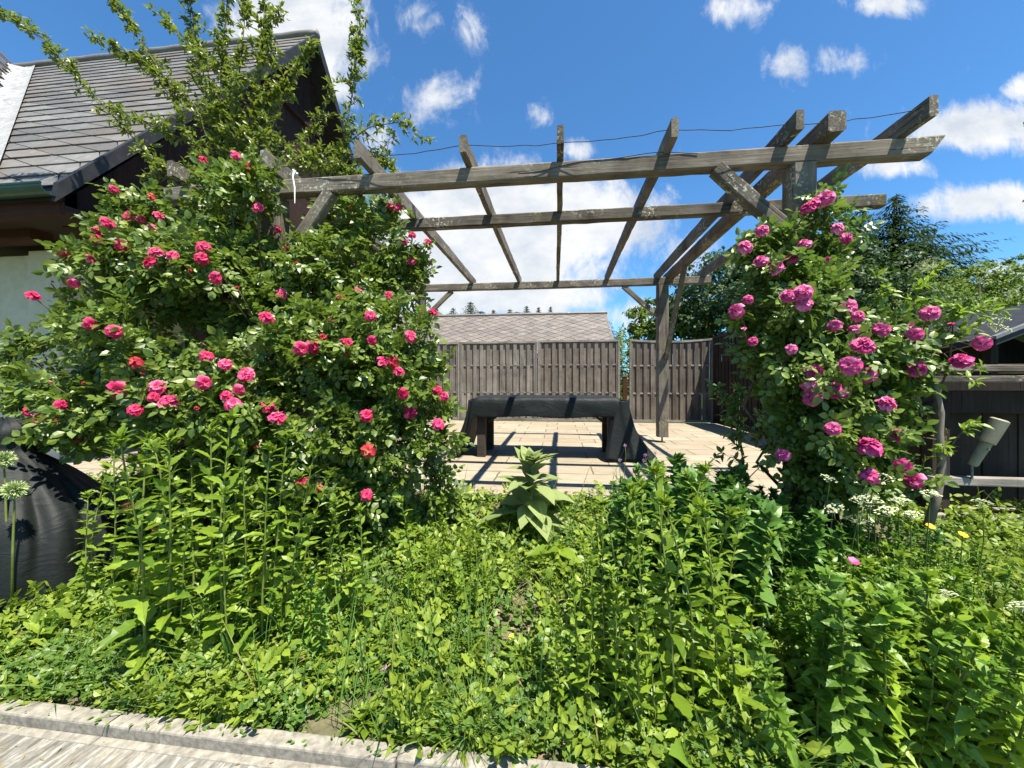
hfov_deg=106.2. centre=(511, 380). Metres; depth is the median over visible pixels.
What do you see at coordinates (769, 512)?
leafy herb
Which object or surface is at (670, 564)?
tall herb
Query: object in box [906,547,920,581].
broad leaf herb
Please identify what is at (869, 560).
broad leaf herb
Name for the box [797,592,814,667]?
broad leaf herb
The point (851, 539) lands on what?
broad leaf herb
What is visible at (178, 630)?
tall herb
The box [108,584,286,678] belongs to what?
grass tuft
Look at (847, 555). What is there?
broad leaf herb
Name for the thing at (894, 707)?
broad leaf herb
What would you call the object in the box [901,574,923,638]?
broad leaf herb
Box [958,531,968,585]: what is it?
flower
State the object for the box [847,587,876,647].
broad leaf herb
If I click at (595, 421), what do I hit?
ground
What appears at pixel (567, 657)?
tall herb
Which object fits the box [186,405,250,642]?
tall herb
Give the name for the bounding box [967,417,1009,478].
garden lamp
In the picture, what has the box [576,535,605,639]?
tall herb
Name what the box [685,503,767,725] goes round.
tall herb
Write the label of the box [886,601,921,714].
broad leaf herb
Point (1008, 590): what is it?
broad leaf herb
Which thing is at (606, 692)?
tall herb
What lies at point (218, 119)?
tall shrub
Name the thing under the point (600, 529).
tall herb
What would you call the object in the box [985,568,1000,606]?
broad leaf herb
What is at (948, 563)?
broad leaf herb
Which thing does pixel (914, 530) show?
leafy herb
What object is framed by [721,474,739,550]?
leafy herb
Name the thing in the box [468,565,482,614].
mint
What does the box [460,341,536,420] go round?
garden fence
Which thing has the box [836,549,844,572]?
broad leaf herb
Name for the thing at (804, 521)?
leafy herb
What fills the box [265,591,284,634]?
broad leaf herb
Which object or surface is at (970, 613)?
broad leaf herb
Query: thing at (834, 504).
umbel flower
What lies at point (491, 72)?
sky
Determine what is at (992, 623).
broad leaf herb
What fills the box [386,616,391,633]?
broad leaf herb
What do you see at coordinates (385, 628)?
weed rosette
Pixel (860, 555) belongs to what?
broad leaf herb
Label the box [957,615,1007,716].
broad leaf herb
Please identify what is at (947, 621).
broad leaf herb
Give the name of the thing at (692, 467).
leafy herb
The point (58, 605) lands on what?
dock plant
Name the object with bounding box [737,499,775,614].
leafy herb
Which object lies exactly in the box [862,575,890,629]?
broad leaf herb
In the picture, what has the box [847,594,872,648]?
broad leaf herb
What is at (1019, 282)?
broadleaf tree
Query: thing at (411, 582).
mint
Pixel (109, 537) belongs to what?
tall herb
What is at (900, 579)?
broad leaf herb
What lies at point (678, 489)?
leafy herb
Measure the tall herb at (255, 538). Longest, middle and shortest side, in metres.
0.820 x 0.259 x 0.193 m
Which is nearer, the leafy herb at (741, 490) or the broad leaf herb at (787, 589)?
the broad leaf herb at (787, 589)
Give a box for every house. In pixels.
[0,29,399,459]
[391,311,613,394]
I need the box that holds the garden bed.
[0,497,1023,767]
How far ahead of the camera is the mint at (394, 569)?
2.20 m
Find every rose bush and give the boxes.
[0,145,474,550]
[714,162,992,540]
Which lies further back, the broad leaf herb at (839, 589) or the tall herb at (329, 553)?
the tall herb at (329, 553)
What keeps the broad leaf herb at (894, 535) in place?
on the garden bed
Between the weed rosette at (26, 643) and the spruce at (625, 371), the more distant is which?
the spruce at (625, 371)
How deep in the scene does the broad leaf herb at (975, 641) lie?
1.29 m
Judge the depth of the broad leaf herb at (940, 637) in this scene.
1.31 m
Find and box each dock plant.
[0,587,105,646]
[526,541,591,568]
[627,711,718,767]
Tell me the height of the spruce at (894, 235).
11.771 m
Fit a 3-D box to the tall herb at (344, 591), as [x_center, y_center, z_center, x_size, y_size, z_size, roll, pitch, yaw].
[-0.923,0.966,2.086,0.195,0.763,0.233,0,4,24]
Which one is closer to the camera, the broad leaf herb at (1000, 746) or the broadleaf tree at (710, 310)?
the broad leaf herb at (1000, 746)
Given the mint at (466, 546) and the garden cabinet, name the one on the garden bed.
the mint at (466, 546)
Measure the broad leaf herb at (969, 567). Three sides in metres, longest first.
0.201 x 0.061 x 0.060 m
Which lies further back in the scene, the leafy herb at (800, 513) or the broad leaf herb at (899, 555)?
the leafy herb at (800, 513)
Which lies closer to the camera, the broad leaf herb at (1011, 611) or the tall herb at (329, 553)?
the broad leaf herb at (1011, 611)
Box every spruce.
[460,302,478,313]
[610,322,628,395]
[845,210,925,312]
[849,194,1023,379]
[908,231,1013,291]
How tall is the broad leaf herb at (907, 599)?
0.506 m
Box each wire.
[282,109,916,166]
[518,152,697,173]
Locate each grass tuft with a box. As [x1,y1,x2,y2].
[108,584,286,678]
[136,641,267,716]
[414,661,532,766]
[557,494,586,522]
[718,679,862,767]
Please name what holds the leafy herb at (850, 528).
on the garden bed
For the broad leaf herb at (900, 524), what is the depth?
2.33 m
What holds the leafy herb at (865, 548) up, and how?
on the garden bed
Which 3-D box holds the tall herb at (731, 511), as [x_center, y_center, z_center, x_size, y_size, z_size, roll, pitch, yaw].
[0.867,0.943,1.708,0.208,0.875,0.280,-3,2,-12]
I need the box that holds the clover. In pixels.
[0,472,1022,767]
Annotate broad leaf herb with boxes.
[51,609,62,636]
[93,570,99,590]
[94,569,103,596]
[96,581,112,630]
[196,597,218,645]
[232,563,255,637]
[254,589,269,637]
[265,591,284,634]
[282,590,302,644]
[283,561,287,584]
[298,567,319,649]
[306,585,329,661]
[335,596,344,629]
[341,598,356,631]
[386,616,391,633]
[401,567,410,597]
[743,627,807,767]
[768,600,780,642]
[772,604,783,640]
[775,595,804,666]
[776,599,802,666]
[777,567,793,629]
[777,581,813,666]
[784,578,807,638]
[785,566,819,710]
[786,627,844,706]
[791,571,805,617]
[793,646,826,704]
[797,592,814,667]
[798,595,842,762]
[799,585,819,669]
[800,586,822,636]
[808,605,822,646]
[809,564,874,760]
[809,609,839,697]
[811,587,883,767]
[812,573,824,596]
[814,587,871,694]
[816,553,825,589]
[820,549,852,645]
[823,563,852,645]
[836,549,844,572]
[839,517,868,573]
[839,576,856,629]
[839,627,911,710]
[840,515,856,544]
[840,533,856,575]
[842,553,856,591]
[844,582,914,767]
[846,578,931,760]
[847,537,858,566]
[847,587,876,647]
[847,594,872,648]
[848,558,882,638]
[849,582,901,649]
[851,552,864,580]
[852,567,873,633]
[853,563,888,637]
[854,555,883,615]
[855,593,917,767]
[856,540,864,554]
[856,603,897,734]
[858,540,876,568]
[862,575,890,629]
[864,518,879,554]
[867,525,877,555]
[871,610,924,729]
[872,575,891,597]
[875,541,893,573]
[877,556,891,574]
[877,570,889,594]
[880,551,895,564]
[881,526,894,556]
[882,564,906,593]
[882,588,912,675]
[885,548,912,575]
[885,567,911,592]
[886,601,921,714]
[889,530,904,564]
[889,537,908,572]
[890,564,906,575]
[890,577,905,593]
[892,596,941,719]
[893,581,921,643]
[893,594,917,701]
[894,520,904,558]
[895,627,966,767]
[896,611,926,736]
[900,583,925,627]
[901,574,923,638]
[902,539,909,558]
[903,567,947,702]
[903,599,962,697]
[905,551,926,575]
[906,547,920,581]
[907,547,918,574]
[913,533,924,566]
[913,623,999,767]
[916,581,927,627]
[917,569,943,640]
[922,566,942,623]
[923,537,941,572]
[925,613,955,692]
[926,595,973,722]
[927,542,943,587]
[927,566,972,662]
[930,654,1012,767]
[931,554,952,603]
[931,617,986,755]
[938,547,954,574]
[940,630,1009,750]
[941,552,963,601]
[943,604,1006,744]
[953,575,972,613]
[953,627,1009,751]
[955,561,972,605]
[955,630,1023,767]
[957,576,988,609]
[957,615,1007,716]
[958,594,968,613]
[959,556,975,566]
[962,573,979,606]
[965,563,984,596]
[966,606,976,615]
[967,550,984,583]
[967,673,1023,767]
[969,599,989,625]
[970,540,985,575]
[970,550,982,573]
[971,655,1023,767]
[974,619,1014,717]
[976,617,1021,702]
[981,631,1010,718]
[984,641,1004,722]
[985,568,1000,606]
[985,625,1016,680]
[989,555,1000,578]
[990,568,1014,609]
[990,676,1023,762]
[1006,589,1011,616]
[1007,621,1023,669]
[1007,653,1023,687]
[1008,605,1018,628]
[1012,609,1023,641]
[1013,585,1023,618]
[1015,604,1023,642]
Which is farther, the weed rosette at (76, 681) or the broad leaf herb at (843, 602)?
the weed rosette at (76, 681)
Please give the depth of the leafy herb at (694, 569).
2.04 m
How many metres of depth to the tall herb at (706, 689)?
1.56 m
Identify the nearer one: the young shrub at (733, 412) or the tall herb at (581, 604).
the tall herb at (581, 604)
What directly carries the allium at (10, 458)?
on the garden bed
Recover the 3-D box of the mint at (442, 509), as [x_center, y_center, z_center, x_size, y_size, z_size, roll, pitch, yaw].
[-0.495,0.989,2.790,0.092,0.376,0.111,0,0,19]
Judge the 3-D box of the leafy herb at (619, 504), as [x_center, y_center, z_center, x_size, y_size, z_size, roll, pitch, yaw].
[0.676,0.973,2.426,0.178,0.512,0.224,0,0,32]
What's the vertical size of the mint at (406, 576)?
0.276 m
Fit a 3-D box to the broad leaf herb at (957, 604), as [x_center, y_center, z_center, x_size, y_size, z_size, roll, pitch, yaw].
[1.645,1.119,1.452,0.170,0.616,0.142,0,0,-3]
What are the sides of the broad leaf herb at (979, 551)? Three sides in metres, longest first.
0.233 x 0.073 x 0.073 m
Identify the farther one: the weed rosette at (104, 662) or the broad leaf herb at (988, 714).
the weed rosette at (104, 662)
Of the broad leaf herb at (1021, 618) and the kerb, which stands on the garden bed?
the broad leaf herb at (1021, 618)
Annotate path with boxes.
[0,733,261,767]
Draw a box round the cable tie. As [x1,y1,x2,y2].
[290,169,297,202]
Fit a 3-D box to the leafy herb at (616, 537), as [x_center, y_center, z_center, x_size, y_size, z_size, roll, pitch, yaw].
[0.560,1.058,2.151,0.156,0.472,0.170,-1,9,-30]
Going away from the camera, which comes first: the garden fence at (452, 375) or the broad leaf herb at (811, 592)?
the broad leaf herb at (811, 592)
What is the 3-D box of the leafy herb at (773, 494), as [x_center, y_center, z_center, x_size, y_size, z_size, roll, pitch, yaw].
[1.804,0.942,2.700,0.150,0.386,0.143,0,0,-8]
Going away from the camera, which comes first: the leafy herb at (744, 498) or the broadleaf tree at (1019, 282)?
the leafy herb at (744, 498)
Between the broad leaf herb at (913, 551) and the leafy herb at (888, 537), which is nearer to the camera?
the broad leaf herb at (913, 551)
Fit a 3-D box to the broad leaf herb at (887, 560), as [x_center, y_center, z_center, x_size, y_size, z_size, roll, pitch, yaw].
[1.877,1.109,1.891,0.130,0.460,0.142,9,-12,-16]
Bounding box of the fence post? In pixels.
[622,376,626,399]
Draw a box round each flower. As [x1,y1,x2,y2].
[820,474,838,542]
[824,502,844,550]
[845,514,871,572]
[848,557,859,613]
[849,495,869,564]
[856,494,884,555]
[874,473,892,555]
[874,505,898,557]
[889,497,911,563]
[901,510,923,574]
[907,588,925,624]
[921,489,941,566]
[925,523,935,564]
[938,589,957,631]
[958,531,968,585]
[970,498,993,584]
[1003,601,1023,646]
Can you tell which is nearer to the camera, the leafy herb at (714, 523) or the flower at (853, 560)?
the flower at (853, 560)
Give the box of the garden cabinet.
[848,365,1023,523]
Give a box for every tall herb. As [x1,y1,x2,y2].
[65,489,100,616]
[69,460,112,591]
[81,439,132,606]
[91,423,190,674]
[92,430,164,646]
[96,472,113,519]
[108,454,137,585]
[124,428,202,662]
[134,467,157,555]
[140,438,203,622]
[144,444,179,585]
[145,478,174,557]
[157,440,209,567]
[159,511,202,656]
[172,465,200,567]
[173,446,209,589]
[179,420,232,617]
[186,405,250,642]
[201,483,250,660]
[202,447,234,558]
[209,432,256,589]
[222,449,253,568]
[225,438,264,607]
[230,420,269,579]
[231,467,270,570]
[233,465,279,575]
[236,440,289,649]
[246,428,300,604]
[266,442,321,639]
[270,469,307,584]
[271,443,308,579]
[277,468,333,607]
[296,469,320,581]
[317,507,339,598]
[324,494,360,620]
[345,516,361,595]
[346,502,379,639]
[393,495,431,606]
[545,615,567,703]
[546,618,569,724]
[549,579,575,692]
[561,578,592,717]
[565,554,590,657]
[568,589,605,734]
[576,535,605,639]
[578,554,606,690]
[581,519,604,616]
[587,498,615,651]
[593,495,646,681]
[600,542,639,696]
[601,562,648,737]
[601,581,632,736]
[604,482,641,622]
[615,485,667,714]
[619,603,655,738]
[628,478,660,612]
[633,589,668,738]
[639,462,677,643]
[640,457,716,721]
[643,459,714,671]
[654,492,723,707]
[670,467,706,619]
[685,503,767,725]
[686,504,741,669]
[693,476,734,623]
[694,497,741,712]
[701,504,756,690]
[732,527,781,666]
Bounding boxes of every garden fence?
[412,342,459,419]
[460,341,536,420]
[538,339,619,420]
[629,338,712,422]
[712,331,758,430]
[759,308,841,440]
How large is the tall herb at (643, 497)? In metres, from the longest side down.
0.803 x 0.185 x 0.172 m
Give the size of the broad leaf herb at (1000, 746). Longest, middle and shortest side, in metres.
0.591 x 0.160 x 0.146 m
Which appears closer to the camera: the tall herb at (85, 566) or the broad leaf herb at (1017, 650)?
the broad leaf herb at (1017, 650)
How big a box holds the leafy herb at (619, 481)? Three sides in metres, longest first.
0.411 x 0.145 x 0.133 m
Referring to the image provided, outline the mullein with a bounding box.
[473,445,584,545]
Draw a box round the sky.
[0,0,1023,373]
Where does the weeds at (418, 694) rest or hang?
on the garden bed
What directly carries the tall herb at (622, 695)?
on the garden bed
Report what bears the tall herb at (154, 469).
on the garden bed
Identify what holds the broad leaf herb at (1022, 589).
on the garden bed
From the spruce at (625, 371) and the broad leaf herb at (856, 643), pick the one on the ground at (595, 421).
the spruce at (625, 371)
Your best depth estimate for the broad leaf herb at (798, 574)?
1.64 m
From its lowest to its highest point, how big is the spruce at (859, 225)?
12.577 m
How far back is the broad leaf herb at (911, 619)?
1.46 m
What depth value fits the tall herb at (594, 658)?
1.57 m
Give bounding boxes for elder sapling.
[867,257,1015,525]
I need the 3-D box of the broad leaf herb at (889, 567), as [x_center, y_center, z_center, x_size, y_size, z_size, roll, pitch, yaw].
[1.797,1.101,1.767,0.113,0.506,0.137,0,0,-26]
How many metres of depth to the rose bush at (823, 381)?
2.33 m
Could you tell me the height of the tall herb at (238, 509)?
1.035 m
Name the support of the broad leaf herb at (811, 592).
on the garden bed
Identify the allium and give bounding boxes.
[0,450,16,521]
[0,480,29,618]
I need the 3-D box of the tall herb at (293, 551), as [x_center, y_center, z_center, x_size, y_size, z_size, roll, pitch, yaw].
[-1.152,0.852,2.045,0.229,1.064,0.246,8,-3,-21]
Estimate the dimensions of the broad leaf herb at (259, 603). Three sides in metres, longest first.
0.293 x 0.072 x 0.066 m
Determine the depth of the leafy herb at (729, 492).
2.18 m
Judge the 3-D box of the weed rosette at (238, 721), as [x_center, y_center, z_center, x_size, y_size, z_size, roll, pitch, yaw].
[-1.128,1.410,1.636,0.203,0.104,0.224,-2,-9,44]
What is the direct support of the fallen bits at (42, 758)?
on the path
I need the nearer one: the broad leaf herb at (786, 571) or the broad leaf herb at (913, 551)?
the broad leaf herb at (786, 571)
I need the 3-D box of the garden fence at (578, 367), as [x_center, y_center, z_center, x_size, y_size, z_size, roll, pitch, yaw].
[1.610,0.003,9.335,1.966,1.975,0.072,0,0,7]
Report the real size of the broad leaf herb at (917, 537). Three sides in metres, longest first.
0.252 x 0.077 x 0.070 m
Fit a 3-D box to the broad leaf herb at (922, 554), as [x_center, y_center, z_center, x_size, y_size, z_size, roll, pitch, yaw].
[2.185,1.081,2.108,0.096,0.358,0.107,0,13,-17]
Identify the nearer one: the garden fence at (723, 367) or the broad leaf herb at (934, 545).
the broad leaf herb at (934, 545)
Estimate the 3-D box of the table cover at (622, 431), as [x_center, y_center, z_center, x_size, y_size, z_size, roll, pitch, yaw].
[0.531,0.592,5.241,2.672,0.778,0.987,0,0,7]
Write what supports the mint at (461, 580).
on the garden bed
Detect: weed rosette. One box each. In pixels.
[0,630,55,659]
[0,648,23,663]
[49,672,108,701]
[66,661,112,689]
[92,638,129,667]
[220,694,261,731]
[256,685,286,722]
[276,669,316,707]
[295,652,335,688]
[317,663,349,698]
[337,699,384,744]
[347,692,391,737]
[368,620,398,653]
[373,685,403,719]
[388,708,421,743]
[395,657,423,688]
[429,681,453,702]
[439,622,475,651]
[461,653,492,679]
[492,630,543,674]
[529,681,574,741]
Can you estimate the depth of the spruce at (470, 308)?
69.87 m
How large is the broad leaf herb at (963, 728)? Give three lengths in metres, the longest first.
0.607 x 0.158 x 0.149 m
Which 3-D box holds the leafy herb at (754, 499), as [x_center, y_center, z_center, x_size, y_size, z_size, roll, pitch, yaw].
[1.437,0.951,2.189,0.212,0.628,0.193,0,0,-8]
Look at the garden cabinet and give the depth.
2.96 m
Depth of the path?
1.50 m
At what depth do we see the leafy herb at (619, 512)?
2.23 m
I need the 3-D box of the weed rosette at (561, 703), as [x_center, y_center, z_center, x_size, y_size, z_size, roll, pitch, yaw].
[0.185,1.364,1.625,0.230,0.115,0.272,7,27,18]
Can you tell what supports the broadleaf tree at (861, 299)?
on the ground at (595, 421)
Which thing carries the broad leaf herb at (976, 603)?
on the garden bed
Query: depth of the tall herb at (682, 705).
1.57 m
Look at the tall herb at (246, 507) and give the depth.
2.40 m
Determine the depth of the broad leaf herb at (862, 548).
2.31 m
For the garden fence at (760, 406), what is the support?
on the patio
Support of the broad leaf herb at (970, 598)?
on the garden bed
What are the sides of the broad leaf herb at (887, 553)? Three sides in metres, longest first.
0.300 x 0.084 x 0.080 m
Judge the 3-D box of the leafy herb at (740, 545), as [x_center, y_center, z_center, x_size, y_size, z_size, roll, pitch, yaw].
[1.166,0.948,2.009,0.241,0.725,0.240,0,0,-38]
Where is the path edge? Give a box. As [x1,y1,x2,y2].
[0,724,345,767]
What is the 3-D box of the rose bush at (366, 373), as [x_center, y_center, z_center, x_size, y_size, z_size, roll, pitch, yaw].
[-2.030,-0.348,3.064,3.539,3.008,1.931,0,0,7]
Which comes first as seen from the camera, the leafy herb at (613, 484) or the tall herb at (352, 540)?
the tall herb at (352, 540)
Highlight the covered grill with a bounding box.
[0,416,126,612]
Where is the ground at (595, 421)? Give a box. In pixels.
[127,395,843,446]
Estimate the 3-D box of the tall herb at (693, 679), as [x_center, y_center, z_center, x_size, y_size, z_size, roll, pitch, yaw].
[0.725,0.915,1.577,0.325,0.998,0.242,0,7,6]
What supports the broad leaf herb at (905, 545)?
on the garden bed
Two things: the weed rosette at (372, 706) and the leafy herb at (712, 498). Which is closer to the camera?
the weed rosette at (372, 706)
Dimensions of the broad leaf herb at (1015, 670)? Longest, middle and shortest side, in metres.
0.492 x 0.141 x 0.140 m
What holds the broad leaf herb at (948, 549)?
on the garden bed
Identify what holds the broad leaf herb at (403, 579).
on the garden bed
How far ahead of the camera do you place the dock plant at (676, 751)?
1.42 m
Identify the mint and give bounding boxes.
[392,566,403,604]
[397,579,405,608]
[404,574,411,620]
[406,566,412,606]
[409,572,420,608]
[418,525,432,581]
[425,546,452,620]
[429,542,437,566]
[433,542,439,584]
[436,492,447,530]
[438,521,446,564]
[443,541,467,605]
[451,571,466,613]
[463,530,476,580]
[465,544,473,573]
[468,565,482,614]
[484,574,491,618]
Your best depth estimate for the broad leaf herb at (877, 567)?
1.80 m
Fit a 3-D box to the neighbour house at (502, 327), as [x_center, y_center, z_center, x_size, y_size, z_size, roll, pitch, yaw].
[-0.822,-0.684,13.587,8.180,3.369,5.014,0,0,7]
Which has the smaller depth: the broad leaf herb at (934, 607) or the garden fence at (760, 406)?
the broad leaf herb at (934, 607)
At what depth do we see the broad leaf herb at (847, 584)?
1.77 m
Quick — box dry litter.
[0,503,1017,762]
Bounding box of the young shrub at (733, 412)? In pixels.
[695,378,773,478]
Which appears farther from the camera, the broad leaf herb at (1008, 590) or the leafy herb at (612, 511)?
the leafy herb at (612, 511)
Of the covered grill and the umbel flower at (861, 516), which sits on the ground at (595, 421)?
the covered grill
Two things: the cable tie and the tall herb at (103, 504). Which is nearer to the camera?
the tall herb at (103, 504)
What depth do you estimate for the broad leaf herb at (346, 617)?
2.02 m
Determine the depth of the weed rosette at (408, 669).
1.78 m
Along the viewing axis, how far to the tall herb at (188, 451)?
2.28 m
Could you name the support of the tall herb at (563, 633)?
on the garden bed
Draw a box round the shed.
[908,305,1023,375]
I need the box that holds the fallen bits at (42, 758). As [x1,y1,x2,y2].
[1,726,310,766]
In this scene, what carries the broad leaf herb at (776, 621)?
on the garden bed
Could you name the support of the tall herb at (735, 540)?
on the garden bed
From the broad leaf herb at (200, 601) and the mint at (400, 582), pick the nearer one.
the broad leaf herb at (200, 601)
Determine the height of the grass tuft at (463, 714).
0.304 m
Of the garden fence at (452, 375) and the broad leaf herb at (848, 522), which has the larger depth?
the garden fence at (452, 375)
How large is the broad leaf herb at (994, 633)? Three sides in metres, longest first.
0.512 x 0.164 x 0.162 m
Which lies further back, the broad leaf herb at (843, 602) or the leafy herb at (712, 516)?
the leafy herb at (712, 516)
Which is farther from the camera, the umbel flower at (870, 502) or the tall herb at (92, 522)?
the tall herb at (92, 522)
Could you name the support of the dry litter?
on the garden bed
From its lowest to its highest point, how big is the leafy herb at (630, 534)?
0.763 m
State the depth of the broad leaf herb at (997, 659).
1.40 m
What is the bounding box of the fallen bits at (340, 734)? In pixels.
[5,699,619,766]
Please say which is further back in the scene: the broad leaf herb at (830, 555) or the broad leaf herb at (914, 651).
the broad leaf herb at (830, 555)
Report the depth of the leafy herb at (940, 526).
2.43 m
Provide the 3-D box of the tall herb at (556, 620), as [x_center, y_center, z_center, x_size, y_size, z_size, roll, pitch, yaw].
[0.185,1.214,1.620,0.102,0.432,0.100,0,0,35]
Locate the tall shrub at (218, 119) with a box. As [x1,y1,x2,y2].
[0,0,435,243]
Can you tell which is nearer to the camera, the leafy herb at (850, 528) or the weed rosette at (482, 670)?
the weed rosette at (482, 670)
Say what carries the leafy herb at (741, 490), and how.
on the garden bed
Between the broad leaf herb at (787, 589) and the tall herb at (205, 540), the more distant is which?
the tall herb at (205, 540)
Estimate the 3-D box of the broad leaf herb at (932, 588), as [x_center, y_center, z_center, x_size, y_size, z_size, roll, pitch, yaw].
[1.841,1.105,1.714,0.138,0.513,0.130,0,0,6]
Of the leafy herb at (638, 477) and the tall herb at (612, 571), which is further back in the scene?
the leafy herb at (638, 477)
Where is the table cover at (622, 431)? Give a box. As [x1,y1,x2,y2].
[450,395,656,461]
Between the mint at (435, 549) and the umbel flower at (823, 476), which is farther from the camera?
the mint at (435, 549)
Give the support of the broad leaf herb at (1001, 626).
on the garden bed
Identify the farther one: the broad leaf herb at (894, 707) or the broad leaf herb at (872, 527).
the broad leaf herb at (872, 527)
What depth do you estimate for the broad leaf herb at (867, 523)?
2.41 m
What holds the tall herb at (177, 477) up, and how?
on the garden bed
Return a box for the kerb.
[0,697,610,767]
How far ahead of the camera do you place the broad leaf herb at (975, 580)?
1.84 m
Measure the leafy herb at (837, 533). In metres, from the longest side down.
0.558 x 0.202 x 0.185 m
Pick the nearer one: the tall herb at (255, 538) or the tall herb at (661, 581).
the tall herb at (661, 581)
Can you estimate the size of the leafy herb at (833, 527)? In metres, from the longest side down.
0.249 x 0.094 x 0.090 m
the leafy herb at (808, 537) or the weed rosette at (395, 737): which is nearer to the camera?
the weed rosette at (395, 737)
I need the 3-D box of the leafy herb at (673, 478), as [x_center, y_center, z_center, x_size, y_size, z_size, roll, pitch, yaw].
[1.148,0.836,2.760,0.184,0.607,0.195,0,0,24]
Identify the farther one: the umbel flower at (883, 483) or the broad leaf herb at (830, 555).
the umbel flower at (883, 483)
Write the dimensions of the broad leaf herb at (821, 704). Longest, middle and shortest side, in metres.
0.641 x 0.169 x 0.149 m
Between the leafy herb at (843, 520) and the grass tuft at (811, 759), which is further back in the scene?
the leafy herb at (843, 520)
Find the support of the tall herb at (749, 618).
on the garden bed
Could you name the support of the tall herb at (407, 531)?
on the garden bed
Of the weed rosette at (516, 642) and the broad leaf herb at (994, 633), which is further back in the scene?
the weed rosette at (516, 642)
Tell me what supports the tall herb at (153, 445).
on the garden bed
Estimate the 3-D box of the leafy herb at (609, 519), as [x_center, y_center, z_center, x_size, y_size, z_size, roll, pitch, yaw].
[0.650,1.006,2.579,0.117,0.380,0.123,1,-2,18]
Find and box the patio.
[67,420,910,516]
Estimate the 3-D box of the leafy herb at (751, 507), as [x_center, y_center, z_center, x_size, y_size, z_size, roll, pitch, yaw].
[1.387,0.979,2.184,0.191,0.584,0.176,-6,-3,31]
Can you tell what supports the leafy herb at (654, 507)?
on the garden bed
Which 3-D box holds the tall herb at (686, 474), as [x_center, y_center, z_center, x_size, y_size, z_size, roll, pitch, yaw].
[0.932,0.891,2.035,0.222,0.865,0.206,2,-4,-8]
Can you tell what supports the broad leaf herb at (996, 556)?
on the garden bed
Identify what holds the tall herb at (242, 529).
on the garden bed
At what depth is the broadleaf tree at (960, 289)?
13.30 m
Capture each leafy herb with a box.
[596,529,623,599]
[603,501,612,540]
[605,505,617,545]
[607,496,628,550]
[609,479,619,502]
[609,506,627,584]
[610,493,628,545]
[615,476,659,618]
[617,476,624,497]
[624,491,667,604]
[630,462,644,508]
[633,474,652,533]
[636,478,662,569]
[637,479,659,570]
[645,460,666,534]
[655,475,671,569]
[657,478,696,622]
[662,488,702,607]
[663,452,688,526]
[664,455,681,514]
[672,471,702,622]
[673,467,725,616]
[676,464,704,572]
[678,460,686,469]
[695,468,718,584]
[696,482,720,560]
[705,479,719,583]
[707,493,722,583]
[709,491,751,633]
[710,469,731,548]
[710,473,727,547]
[714,481,749,552]
[718,487,751,549]
[718,489,763,626]
[720,462,747,503]
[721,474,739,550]
[725,465,737,482]
[731,498,785,628]
[734,458,751,493]
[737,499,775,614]
[741,471,753,492]
[742,495,779,580]
[745,502,773,565]
[746,493,784,591]
[751,490,761,495]
[754,484,764,494]
[760,494,790,561]
[763,500,792,598]
[767,487,777,501]
[767,489,780,502]
[773,530,792,584]
[774,490,799,562]
[778,517,824,605]
[783,507,833,609]
[787,509,831,578]
[787,518,804,571]
[794,504,809,534]
[795,509,805,535]
[816,521,857,589]
[825,519,838,545]
[839,518,848,554]
[844,524,861,563]
[850,518,870,555]
[853,526,871,557]
[870,527,879,552]
[877,525,884,544]
[881,530,892,555]
[881,533,907,571]
[886,516,893,542]
[901,525,922,551]
[921,527,944,569]
[921,530,933,557]
[929,525,945,560]
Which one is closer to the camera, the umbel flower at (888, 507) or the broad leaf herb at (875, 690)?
the broad leaf herb at (875, 690)
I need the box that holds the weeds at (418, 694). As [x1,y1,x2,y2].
[0,476,1023,767]
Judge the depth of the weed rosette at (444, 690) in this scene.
1.70 m
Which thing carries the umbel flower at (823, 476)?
on the garden bed
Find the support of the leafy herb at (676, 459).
on the garden bed
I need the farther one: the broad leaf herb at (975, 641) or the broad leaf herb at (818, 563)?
the broad leaf herb at (818, 563)
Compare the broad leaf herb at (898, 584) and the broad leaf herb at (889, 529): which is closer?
the broad leaf herb at (898, 584)
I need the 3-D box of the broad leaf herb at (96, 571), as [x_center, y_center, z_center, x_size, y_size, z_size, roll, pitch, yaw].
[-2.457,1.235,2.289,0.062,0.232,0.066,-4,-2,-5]
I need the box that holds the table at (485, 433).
[477,417,611,456]
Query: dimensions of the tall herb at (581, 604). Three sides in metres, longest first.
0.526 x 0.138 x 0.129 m
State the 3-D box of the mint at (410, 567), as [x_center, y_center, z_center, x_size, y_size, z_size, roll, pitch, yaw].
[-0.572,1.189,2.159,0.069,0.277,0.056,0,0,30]
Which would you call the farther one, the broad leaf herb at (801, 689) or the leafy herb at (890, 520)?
the leafy herb at (890, 520)
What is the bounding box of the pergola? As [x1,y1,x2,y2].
[163,95,944,523]
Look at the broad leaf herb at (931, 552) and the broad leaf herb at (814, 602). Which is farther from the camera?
the broad leaf herb at (931, 552)
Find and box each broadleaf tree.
[616,326,632,399]
[622,297,716,353]
[653,232,778,343]
[758,219,979,374]
[893,279,1004,327]
[922,258,1023,313]
[972,263,1023,307]
[1005,122,1023,286]

